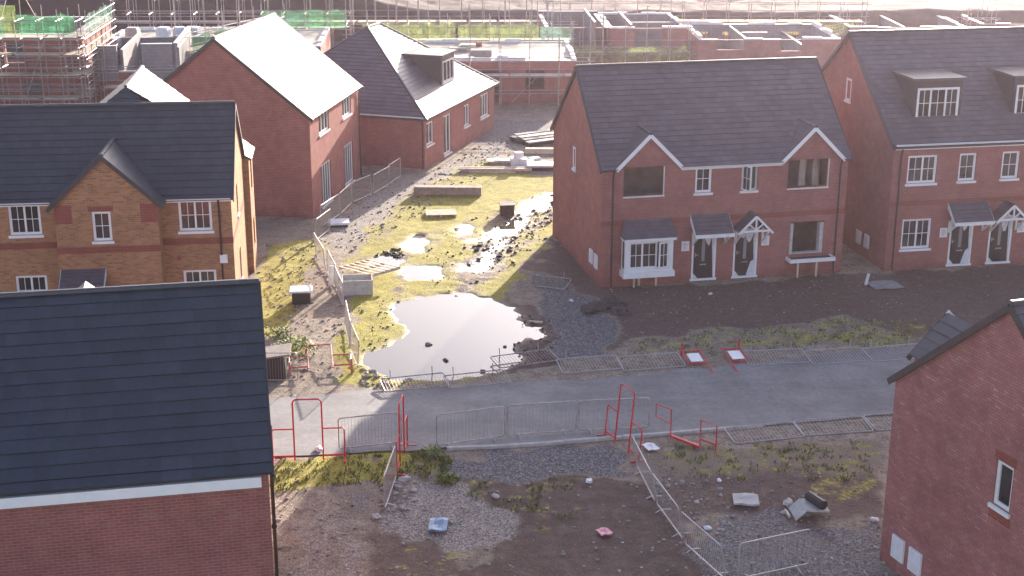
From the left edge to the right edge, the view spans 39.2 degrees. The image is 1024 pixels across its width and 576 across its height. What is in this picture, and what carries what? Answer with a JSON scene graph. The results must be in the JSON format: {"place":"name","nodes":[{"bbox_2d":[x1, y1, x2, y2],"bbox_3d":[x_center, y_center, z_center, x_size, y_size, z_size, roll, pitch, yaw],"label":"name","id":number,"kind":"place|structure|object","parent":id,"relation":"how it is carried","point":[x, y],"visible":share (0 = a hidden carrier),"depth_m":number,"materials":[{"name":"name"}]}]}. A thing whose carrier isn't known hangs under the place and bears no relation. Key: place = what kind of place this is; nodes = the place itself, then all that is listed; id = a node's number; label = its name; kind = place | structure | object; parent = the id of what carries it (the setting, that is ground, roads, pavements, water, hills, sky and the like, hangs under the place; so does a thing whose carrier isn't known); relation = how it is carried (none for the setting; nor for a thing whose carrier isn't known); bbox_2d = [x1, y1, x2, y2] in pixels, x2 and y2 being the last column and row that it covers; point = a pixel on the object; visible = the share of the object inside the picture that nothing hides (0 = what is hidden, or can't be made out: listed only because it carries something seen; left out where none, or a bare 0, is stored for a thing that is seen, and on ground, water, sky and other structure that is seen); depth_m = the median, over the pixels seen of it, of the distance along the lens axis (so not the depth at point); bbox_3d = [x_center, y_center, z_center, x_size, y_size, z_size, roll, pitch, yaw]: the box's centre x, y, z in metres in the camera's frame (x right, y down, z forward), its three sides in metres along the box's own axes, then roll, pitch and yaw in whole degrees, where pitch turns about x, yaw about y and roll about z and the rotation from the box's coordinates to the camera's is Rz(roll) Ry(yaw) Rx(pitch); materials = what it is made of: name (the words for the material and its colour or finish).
{"place":"outdoors","nodes":[
{"label":"outdoors","id":0,"kind":"place"},
{"bbox_2d":[7,0,1023,575],"bbox_3d":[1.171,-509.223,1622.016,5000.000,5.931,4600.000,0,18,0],"label":"ground","id":1,"kind":"structure","parent":0,"point":[969,294],"depth_m":53.04,"materials":[{"name":"soil"}]},
{"bbox_2d":[0,0,94,103],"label":"scaffold","id":2,"kind":"object","parent":1,"relation":"on","point":[31,25],"visible":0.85,"depth_m":91.89,"materials":[{"name":"metal"}]},
{"bbox_2d":[0,0,112,104],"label":"house shell","id":3,"kind":"object","parent":1,"relation":"on","point":[26,8],"visible":0.53,"depth_m":94.42,"materials":[{"name":"red brick"}]},
{"bbox_2d":[62,0,121,102],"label":"scaffold","id":4,"kind":"object","parent":1,"relation":"on","point":[94,24],"visible":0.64,"depth_m":94.27,"materials":[{"name":"metal"}]},
{"bbox_2d":[0,65,257,291],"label":"buff brick house","id":5,"kind":"structure","parent":1,"relation":"on","point":[141,175],"depth_m":54.07,"materials":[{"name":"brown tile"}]},
{"bbox_2d":[8,206,43,238],"bbox_3d":[-18.060,-2.489,53.309,1.270,1.276,0.180,-2,18,-6],"label":"window","id":6,"kind":"structure","parent":5,"relation":"in","point":[24,221],"depth_m":53.37,"materials":[{"name":"white plastic"}]},
{"bbox_2d":[15,275,47,291],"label":"window","id":7,"kind":"structure","parent":5,"relation":"in","point":[37,282],"depth_m":54.12,"materials":[{"name":"white plastic"}]},
{"bbox_2d":[92,211,114,243],"bbox_3d":[-15.075,-2.223,52.900,0.800,1.216,0.180,-2,18,-6],"label":"window","id":8,"kind":"structure","parent":5,"relation":"in","point":[102,228],"depth_m":52.95,"materials":[{"name":"white plastic"}]},
{"bbox_2d":[178,202,213,233],"bbox_3d":[-11.893,-2.680,53.977,1.340,1.296,0.180,-2,18,-6],"label":"window","id":9,"kind":"structure","parent":5,"relation":"in","point":[193,216],"depth_m":54.04,"materials":[{"name":"white plastic"}]},
{"bbox_2d":[183,269,216,281],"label":"window","id":10,"kind":"structure","parent":5,"relation":"in","point":[189,275],"depth_m":54.76,"materials":[{"name":"white plastic"}]},
{"bbox_2d":[96,26,179,97],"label":"scaffold","id":11,"kind":"object","parent":1,"relation":"on","point":[109,86],"visible":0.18,"depth_m":94.66,"materials":[{"name":"metal"}]},
{"bbox_2d":[0,278,278,575],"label":"brick house","id":12,"kind":"structure","parent":1,"relation":"on","point":[135,431],"depth_m":31.60,"materials":[{"name":"grey tile"}]},
{"bbox_2d":[91,26,211,102],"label":"house shell","id":13,"kind":"object","parent":1,"relation":"on","point":[146,52],"visible":0.4,"depth_m":96.16,"materials":[{"name":"grey concrete"}]},
{"bbox_2d":[113,26,330,52],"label":"house shell","id":14,"kind":"object","parent":1,"relation":"on","point":[318,39],"visible":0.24,"depth_m":111.17,"materials":[{"name":"concrete"}]},
{"bbox_2d":[172,0,283,56],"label":"scaffold","id":15,"kind":"object","parent":1,"relation":"on","point":[205,35],"visible":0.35,"depth_m":100.95,"materials":[{"name":"metal"}]},
{"bbox_2d":[122,0,355,46],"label":"scaffold","id":16,"kind":"object","parent":1,"relation":"on","point":[319,19],"visible":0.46,"depth_m":114.49,"materials":[{"name":"metal"}]},
{"bbox_2d":[163,12,362,217],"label":"brick house","id":17,"kind":"structure","parent":1,"relation":"on","point":[290,91],"depth_m":69.92,"materials":[{"name":"red brick"}]},
{"bbox_2d":[318,111,330,137],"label":"window","id":18,"kind":"structure","parent":17,"relation":"in","point":[323,118],"depth_m":71.27,"materials":[{"name":"white plastic"}]},
{"bbox_2d":[321,159,333,208],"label":"window","id":19,"kind":"structure","parent":17,"relation":"in","point":[325,168],"depth_m":72.26,"materials":[{"name":"white plastic"}]},
{"bbox_2d":[344,141,354,188],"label":"window","id":20,"kind":"structure","parent":17,"relation":"in","point":[347,148],"depth_m":76.23,"materials":[{"name":"white plastic"}]},
{"bbox_2d":[265,343,291,378],"bbox_3d":[-8.581,2.603,50.023,1.794,1.000,1.150,-2,18,-5],"label":"site hutch","id":21,"kind":"object","parent":1,"relation":"on","point":[277,364],"visible":0.4,"depth_m":49.72,"materials":[{"name":"black wood"}]},
{"bbox_2d":[266,352,297,384],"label":"crowd barrier","id":22,"kind":"object","parent":1,"relation":"on","point":[281,379],"visible":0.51,"depth_m":49.51,"materials":[{"name":"metal"}]},
{"bbox_2d":[273,334,317,360],"bbox_3d":[-7.924,2.068,52.190,1.761,0.739,1.751,0,18,0],"label":"weed clump","id":23,"kind":"object","parent":1,"relation":"on","point":[300,345],"visible":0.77,"depth_m":52.21,"materials":[{"name":"green plant"}]},
{"bbox_2d":[289,285,312,304],"bbox_3d":[-8.481,0.293,57.865,0.900,0.580,0.760,-2,18,-5],"label":"site hutch","id":24,"kind":"object","parent":1,"relation":"on","point":[301,294],"visible":1,"depth_m":57.61,"materials":[{"name":"black plastic"}]},
{"bbox_2d":[271,398,345,462],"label":"walkway gate","id":25,"kind":"structure","parent":1,"relation":"on","point":[323,454],"depth_m":43.27,"materials":[{"name":"metal"}]},
{"bbox_2d":[288,344,352,375],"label":"walkway gate","id":26,"kind":"structure","parent":1,"relation":"on","point":[307,366],"depth_m":50.81,"materials":[{"name":"metal"}]},
{"bbox_2d":[108,0,553,46],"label":"scaffold","id":27,"kind":"object","parent":1,"relation":"on","point":[134,22],"visible":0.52,"depth_m":119.19,"materials":[{"name":"metal"}]},
{"bbox_2d":[345,323,362,366],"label":"crowd barrier","id":28,"kind":"object","parent":1,"relation":"on","point":[352,352],"visible":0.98,"depth_m":51.52,"materials":[{"name":"metal"}]},
{"bbox_2d":[342,274,372,295],"bbox_3d":[-6.363,-0.138,59.160,1.240,0.620,0.900,-2,18,-7],"label":"open crate","id":29,"kind":"object","parent":1,"relation":"on","point":[357,284],"visible":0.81,"depth_m":58.78,"materials":[{"name":"concrete"}]},
{"bbox_2d":[339,259,399,276],"bbox_3d":[-6.073,-0.855,61.126,1.500,0.122,2.500,-17,19,-35],"label":"timber pallet","id":30,"kind":"object","parent":1,"relation":"on","point":[371,267],"visible":1,"depth_m":60.98,"materials":[{"name":"wood"}]},
{"bbox_2d":[378,445,402,507],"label":"crowd barrier","id":31,"kind":"object","parent":1,"relation":"on","point":[393,481],"visible":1,"depth_m":41.14,"materials":[{"name":"metal"}]},
{"bbox_2d":[387,394,416,475],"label":"walkway gate","id":32,"kind":"structure","parent":1,"relation":"on","point":[404,444],"depth_m":43.10,"materials":[{"name":"metal"}]},
{"bbox_2d":[382,234,429,259],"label":"puddle","id":33,"kind":"object","parent":1,"relation":"on","point":[416,243],"visible":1,"depth_m":65.87,"materials":[{"name":"grey liquid"}]},
{"bbox_2d":[323,22,499,169],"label":"brick bungalow","id":34,"kind":"object","parent":1,"relation":"on","point":[423,106],"visible":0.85,"depth_m":82.52,"materials":[{"name":"red brick"}]},
{"bbox_2d":[443,113,451,157],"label":"window","id":35,"kind":"structure","parent":34,"relation":"in","point":[446,119],"depth_m":83.21,"materials":[{"name":"white plastic"}]},
{"bbox_2d":[480,92,489,120],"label":"window","id":36,"kind":"structure","parent":34,"relation":"in","point":[484,97],"depth_m":88.96,"materials":[{"name":"white plastic"}]},
{"bbox_2d":[380,366,449,391],"bbox_3d":[-3.348,3.211,49.278,2.274,0.548,1.116,-5,24,-15],"label":"crowd barrier","id":37,"kind":"object","parent":1,"relation":"on","point":[432,373],"visible":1,"depth_m":49.37,"materials":[{"name":"metal"}]},
{"bbox_2d":[388,260,461,279],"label":"puddle","id":38,"kind":"object","parent":1,"relation":"on","point":[424,272],"visible":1,"depth_m":62.06,"materials":[{"name":"grey liquid"}]},
{"bbox_2d":[428,517,448,531],"bbox_3d":[-2.021,6.489,39.462,0.500,0.112,0.780,1,18,2],"label":"panel","id":39,"kind":"object","parent":1,"relation":"on","point":[438,524],"visible":1,"depth_m":39.42,"materials":[{"name":"plastic"}]},
{"bbox_2d":[425,209,456,216],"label":"timber pallet","id":40,"kind":"object","parent":1,"relation":"on","point":[441,212],"visible":1,"depth_m":70.77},
{"bbox_2d":[414,185,481,195],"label":"timber baulk","id":41,"kind":"object","parent":1,"relation":"on","point":[472,190],"visible":1,"depth_m":74.39,"materials":[{"name":"wood"}]},
{"bbox_2d":[346,154,552,365],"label":"soil clods","id":42,"kind":"object","parent":1,"relation":"on","point":[396,255],"visible":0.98,"depth_m":64.85,"materials":[{"name":"soil"}]},
{"bbox_2d":[363,292,545,380],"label":"puddle","id":43,"kind":"object","parent":1,"relation":"on","point":[466,332],"visible":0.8,"depth_m":54.02,"materials":[{"name":"grey liquid"}]},
{"bbox_2d":[340,0,577,45],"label":"scaffold","id":44,"kind":"object","parent":1,"relation":"on","point":[464,32],"visible":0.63,"depth_m":108.38,"materials":[{"name":"metal"}]},
{"bbox_2d":[454,224,488,241],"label":"puddle","id":45,"kind":"object","parent":1,"relation":"on","point":[464,229],"visible":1,"depth_m":68.00,"materials":[{"name":"grey liquid"}]},
{"bbox_2d":[443,363,510,388],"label":"crowd barrier","id":46,"kind":"object","parent":1,"relation":"on","point":[469,373],"visible":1,"depth_m":49.60,"materials":[{"name":"metal"}]},
{"bbox_2d":[458,167,531,172],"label":"timber stack","id":47,"kind":"object","parent":1,"relation":"on","point":[497,169],"visible":1,"depth_m":79.44,"materials":[{"name":"wood"}]},
{"bbox_2d":[421,38,576,102],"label":"house shell","id":48,"kind":"object","parent":1,"relation":"on","point":[517,49],"visible":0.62,"depth_m":99.26,"materials":[{"name":"red brick"}]},
{"bbox_2d":[499,202,514,215],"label":"dark crate","id":49,"kind":"object","parent":1,"relation":"on","point":[506,208],"visible":1,"depth_m":70.58,"materials":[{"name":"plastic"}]},
{"bbox_2d":[462,192,552,269],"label":"puddle","id":50,"kind":"object","parent":1,"relation":"on","point":[514,227],"visible":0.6,"depth_m":68.51,"materials":[{"name":"grey liquid"}]},
{"bbox_2d":[510,151,532,166],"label":"block pile","id":51,"kind":"object","parent":1,"relation":"on","point":[518,159],"visible":0.81,"depth_m":80.80,"materials":[{"name":"grey concrete"}]},
{"bbox_2d":[490,343,558,367],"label":"crowd barrier","id":52,"kind":"object","parent":1,"relation":"on","point":[538,350],"visible":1,"depth_m":51.70,"materials":[{"name":"metal"}]},
{"bbox_2d":[465,14,593,107],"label":"scaffold","id":53,"kind":"object","parent":1,"relation":"on","point":[529,74],"visible":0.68,"depth_m":97.11,"materials":[{"name":"metal"}]},
{"bbox_2d":[509,129,553,145],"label":"plank pile","id":54,"kind":"object","parent":1,"relation":"on","point":[539,137],"visible":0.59,"depth_m":86.68,"materials":[{"name":"wood"}]},
{"bbox_2d":[525,147,552,153],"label":"timber baulk","id":55,"kind":"object","parent":1,"relation":"on","point":[532,150],"visible":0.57,"depth_m":83.94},
{"bbox_2d":[527,161,552,170],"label":"pallet load","id":56,"kind":"object","parent":1,"relation":"on","point":[541,165],"visible":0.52,"depth_m":79.81,"materials":[{"name":"white plastic"}]},
{"bbox_2d":[538,9,607,63],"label":"house shell","id":57,"kind":"object","parent":1,"relation":"on","point":[596,24],"visible":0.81,"depth_m":119.30,"materials":[{"name":"grey concrete"}]},
{"bbox_2d":[257,130,911,575],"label":"rubble","id":58,"kind":"object","parent":1,"relation":"on","point":[399,486],"visible":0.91,"depth_m":41.57,"materials":[{"name":"stone"}]},
{"bbox_2d":[556,348,622,373],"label":"crowd barrier","id":59,"kind":"object","parent":1,"relation":"on","point":[605,355],"visible":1,"depth_m":51.07,"materials":[{"name":"metal"}]},
{"bbox_2d":[447,425,763,450],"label":"kerb","id":60,"kind":"structure","parent":1,"relation":"on","point":[567,441],"depth_m":44.96,"materials":[{"name":"concrete"}]},
{"bbox_2d":[580,296,631,315],"bbox_3d":[3.701,0.753,57.164,2.039,0.505,1.779,0,18,0],"label":"soil heap","id":61,"kind":"object","parent":1,"relation":"on","point":[617,306],"visible":1,"depth_m":57.03,"materials":[{"name":"soil"}]},
{"bbox_2d":[535,0,693,63],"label":"scaffold","id":62,"kind":"object","parent":1,"relation":"on","point":[638,53],"visible":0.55,"depth_m":112.80,"materials":[{"name":"metal"}]},
{"bbox_2d":[597,383,646,462],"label":"walkway gate","id":63,"kind":"structure","parent":1,"relation":"on","point":[606,432],"depth_m":44.03,"materials":[{"name":"metal"}]},
{"bbox_2d":[598,11,686,62],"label":"house shell","id":64,"kind":"object","parent":1,"relation":"on","point":[615,22],"visible":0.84,"depth_m":115.01,"materials":[{"name":"red brick"}]},
{"bbox_2d":[632,436,661,501],"bbox_3d":[3.830,5.274,41.801,0.548,1.116,2.508,-12,19,-4],"label":"crowd barrier","id":65,"kind":"object","parent":1,"relation":"on","point":[638,449],"visible":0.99,"depth_m":41.71,"materials":[{"name":"metal"}]},
{"bbox_2d":[616,345,685,370],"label":"crowd barrier","id":66,"kind":"object","parent":1,"relation":"on","point":[626,356],"visible":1,"depth_m":51.35,"materials":[{"name":"metal"}]},
{"bbox_2d":[652,473,688,538],"bbox_3d":[4.274,6.007,39.512,0.548,1.116,2.235,-14,20,-9],"label":"crowd barrier","id":67,"kind":"object","parent":1,"relation":"on","point":[667,516],"visible":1,"depth_m":39.46,"materials":[{"name":"metal"}]},
{"bbox_2d":[655,403,717,452],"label":"walkway gate","id":68,"kind":"structure","parent":1,"relation":"on","point":[688,442],"depth_m":44.61,"materials":[{"name":"metal"}]},
{"bbox_2d":[550,57,853,287],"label":"brick house","id":69,"kind":"structure","parent":1,"relation":"on","point":[664,172],"depth_m":60.44,"materials":[{"name":"red brick"}]},
{"bbox_2d":[619,218,676,287],"bbox_3d":[5.609,-1.381,59.411,2.254,2.870,0.800,-4,18,-12],"label":"bay window","id":70,"kind":"structure","parent":69,"relation":"in","point":[640,238],"depth_m":59.19,"materials":[{"name":"white plastic"}]},
{"bbox_2d":[693,169,712,195],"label":"window","id":71,"kind":"structure","parent":69,"relation":"in","point":[703,176],"depth_m":59.39,"materials":[{"name":"white plastic"}]},
{"bbox_2d":[690,232,716,280],"bbox_3d":[8.046,-1.369,60.346,1.160,2.160,0.130,-4,18,-12],"label":"door","id":72,"kind":"structure","parent":69,"relation":"in","point":[703,261],"depth_m":60.40,"materials":[{"name":"black plastic"}]},
{"bbox_2d":[731,228,757,278],"bbox_3d":[9.845,-1.484,60.715,1.160,2.160,0.130,-4,18,-12],"label":"door","id":73,"kind":"structure","parent":69,"relation":"in","point":[745,250],"depth_m":60.76,"materials":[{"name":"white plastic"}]},
{"bbox_2d":[739,165,758,192],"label":"window","id":74,"kind":"structure","parent":69,"relation":"in","point":[746,180],"depth_m":59.52,"materials":[{"name":"white plastic"}]},
{"bbox_2d":[680,512,727,575],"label":"crowd barrier","id":75,"kind":"object","parent":1,"relation":"on","point":[714,569],"visible":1,"depth_m":37.35,"materials":[{"name":"metal"}]},
{"bbox_2d":[543,0,870,38],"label":"scaffold","id":76,"kind":"object","parent":1,"relation":"on","point":[728,21],"visible":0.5,"depth_m":124.43,"materials":[{"name":"metal"}]},
{"bbox_2d":[680,340,747,373],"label":"walkway gate","id":77,"kind":"structure","parent":1,"relation":"on","point":[696,357],"depth_m":51.63,"materials":[{"name":"red paint"}]},
{"bbox_2d":[732,493,759,505],"bbox_3d":[6.657,6.019,40.943,0.720,0.122,0.720,2,18,4],"label":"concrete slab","id":78,"kind":"object","parent":1,"relation":"on","point":[748,499],"visible":1,"depth_m":40.89,"materials":[{"name":"concrete"}]},
{"bbox_2d":[682,20,840,67],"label":"house shell","id":79,"kind":"object","parent":1,"relation":"on","point":[767,39],"visible":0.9,"depth_m":114.92,"materials":[{"name":"red brick"}]},
{"bbox_2d":[724,421,803,443],"bbox_3d":[7.979,4.564,45.487,2.376,0.044,1.039,-4,24,-13],"label":"crowd barrier","id":80,"kind":"object","parent":1,"relation":"on","point":[753,425],"visible":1,"depth_m":45.46,"materials":[{"name":"metal"}]},
{"bbox_2d":[737,529,810,575],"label":"crowd barrier","id":81,"kind":"object","parent":1,"relation":"on","point":[760,573],"visible":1,"depth_m":36.85,"materials":[{"name":"metal"}]},
{"bbox_2d":[741,341,809,364],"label":"crowd barrier","id":82,"kind":"object","parent":1,"relation":"on","point":[751,350],"visible":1,"depth_m":51.84,"materials":[{"name":"metal"}]},
{"bbox_2d":[784,491,829,520],"bbox_3d":[8.224,6.075,40.159,1.123,0.572,0.723,-2,18,-7],"label":"bent sheet","id":83,"kind":"object","parent":1,"relation":"on","point":[811,501],"visible":1,"depth_m":40.05,"materials":[{"name":"metal"}]},
{"bbox_2d":[794,415,872,435],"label":"crowd barrier","id":84,"kind":"object","parent":1,"relation":"on","point":[855,416],"visible":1,"depth_m":45.99,"materials":[{"name":"metal"}]},
{"bbox_2d":[803,340,870,364],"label":"crowd barrier","id":85,"kind":"object","parent":1,"relation":"on","point":[812,350],"visible":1,"depth_m":51.97,"materials":[{"name":"metal"}]},
{"bbox_2d":[864,280,903,289],"bbox_3d":[15.558,-0.139,60.107,1.300,0.082,1.100,-3,18,-11],"label":"board","id":86,"kind":"object","parent":1,"relation":"on","point":[884,284],"visible":1,"depth_m":60.09,"materials":[{"name":"wood"}]},
{"bbox_2d":[862,337,917,361],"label":"crowd barrier","id":87,"kind":"object","parent":1,"relation":"on","point":[908,344],"visible":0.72,"depth_m":52.35,"materials":[{"name":"metal"}]},
{"bbox_2d":[829,15,967,40],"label":"house shell","id":88,"kind":"object","parent":1,"relation":"on","point":[943,22],"visible":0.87,"depth_m":124.28,"materials":[{"name":"red brick"}]},
{"bbox_2d":[821,26,1023,271],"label":"brick house","id":89,"kind":"structure","parent":1,"relation":"on","point":[932,122],"depth_m":62.20,"materials":[{"name":"red brick"}]},
{"bbox_2d":[899,218,930,251],"bbox_3d":[17.383,-2.290,61.915,1.460,1.426,0.180,-3,18,-10],"label":"window","id":90,"kind":"structure","parent":89,"relation":"in","point":[915,232],"depth_m":61.97,"materials":[{"name":"white plastic"}]},
{"bbox_2d":[905,155,936,186],"bbox_3d":[17.394,-4.992,61.041,1.450,1.306,0.180,-3,18,-10],"label":"window","id":91,"kind":"structure","parent":89,"relation":"in","point":[921,170],"depth_m":61.10,"materials":[{"name":"white plastic"}]},
{"bbox_2d":[945,219,973,266],"bbox_3d":[19.460,-2.010,62.407,1.180,2.160,0.130,-3,18,-10],"label":"door","id":92,"kind":"structure","parent":89,"relation":"in","point":[960,238],"depth_m":62.47,"materials":[{"name":"white plastic"}]},
{"bbox_2d":[956,153,976,183],"bbox_3d":[19.426,-5.120,61.402,0.900,1.296,0.180,-3,18,-10],"label":"window","id":93,"kind":"structure","parent":89,"relation":"in","point":[967,162],"depth_m":61.46,"materials":[{"name":"white plastic"}]},
{"bbox_2d":[985,215,1012,263],"bbox_3d":[21.273,-2.112,62.735,1.180,2.160,0.130,-3,18,-10],"label":"door","id":94,"kind":"structure","parent":89,"relation":"in","point":[999,240],"depth_m":62.79,"materials":[{"name":"white plastic"}]},
{"bbox_2d":[999,151,1019,180],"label":"window","id":95,"kind":"structure","parent":89,"relation":"in","point":[1010,159],"depth_m":61.82,"materials":[{"name":"white plastic"}]},
{"bbox_2d":[880,299,1023,575],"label":"brick house","id":96,"kind":"structure","parent":1,"relation":"on","point":[954,500],"depth_m":34.11,"materials":[{"name":"red brick"}]},
{"bbox_2d":[987,460,1013,518],"bbox_3d":[11.192,4.552,32.734,0.180,1.216,0.720,-6,19,-19],"label":"window","id":97,"kind":"structure","parent":96,"relation":"in","point":[1004,479],"depth_m":32.82,"materials":[{"name":"white plastic"}]},
{"bbox_2d":[958,0,999,26],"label":"scaffold","id":98,"kind":"object","parent":1,"relation":"on","point":[981,17],"visible":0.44,"depth_m":122.97,"materials":[{"name":"metal"}]},
{"bbox_2d":[961,14,1010,26],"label":"house shell","id":99,"kind":"object","parent":1,"relation":"on","point":[989,25],"visible":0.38,"depth_m":124.88,"materials":[{"name":"red brick"}]},
{"bbox_2d":[269,348,914,455],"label":"road","id":100,"kind":"structure","parent":0,"point":[729,395],"depth_m":47.70,"materials":[{"name":"asphalt"}]},
{"bbox_2d":[337,412,401,453],"bbox_3d":[-4.370,4.412,44.260,1.983,1.116,0.548,-5,19,-15],"label":"crowd barrier","id":101,"kind":"object","parent":100,"relation":"on","point":[389,442],"visible":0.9,"depth_m":44.23,"materials":[{"name":"metal"}]},
{"bbox_2d":[436,406,504,445],"bbox_3d":[-1.274,4.307,44.607,2.262,1.116,0.548,-6,19,-18],"label":"crowd barrier","id":102,"kind":"object","parent":100,"relation":"on","point":[483,409],"visible":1,"depth_m":44.60,"materials":[{"name":"metal"}]},
{"bbox_2d":[507,400,576,439],"bbox_3d":[0.940,4.120,45.201,2.250,1.116,0.548,-3,18,-10],"label":"crowd barrier","id":103,"kind":"object","parent":100,"relation":"on","point":[562,430],"visible":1,"depth_m":45.17,"materials":[{"name":"metal"}]},
{"bbox_2d":[578,397,649,434],"bbox_3d":[3.233,4.024,45.511,2.309,1.116,0.548,-2,18,-6],"label":"crowd barrier","id":104,"kind":"object","parent":100,"relation":"on","point":[642,398],"visible":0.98,"depth_m":45.48,"materials":[{"name":"metal"}]},
{"bbox_2d":[262,242,932,531],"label":"grass","id":105,"kind":"structure","parent":0,"point":[441,458],"depth_m":43.45,"materials":[{"name":"plant"}]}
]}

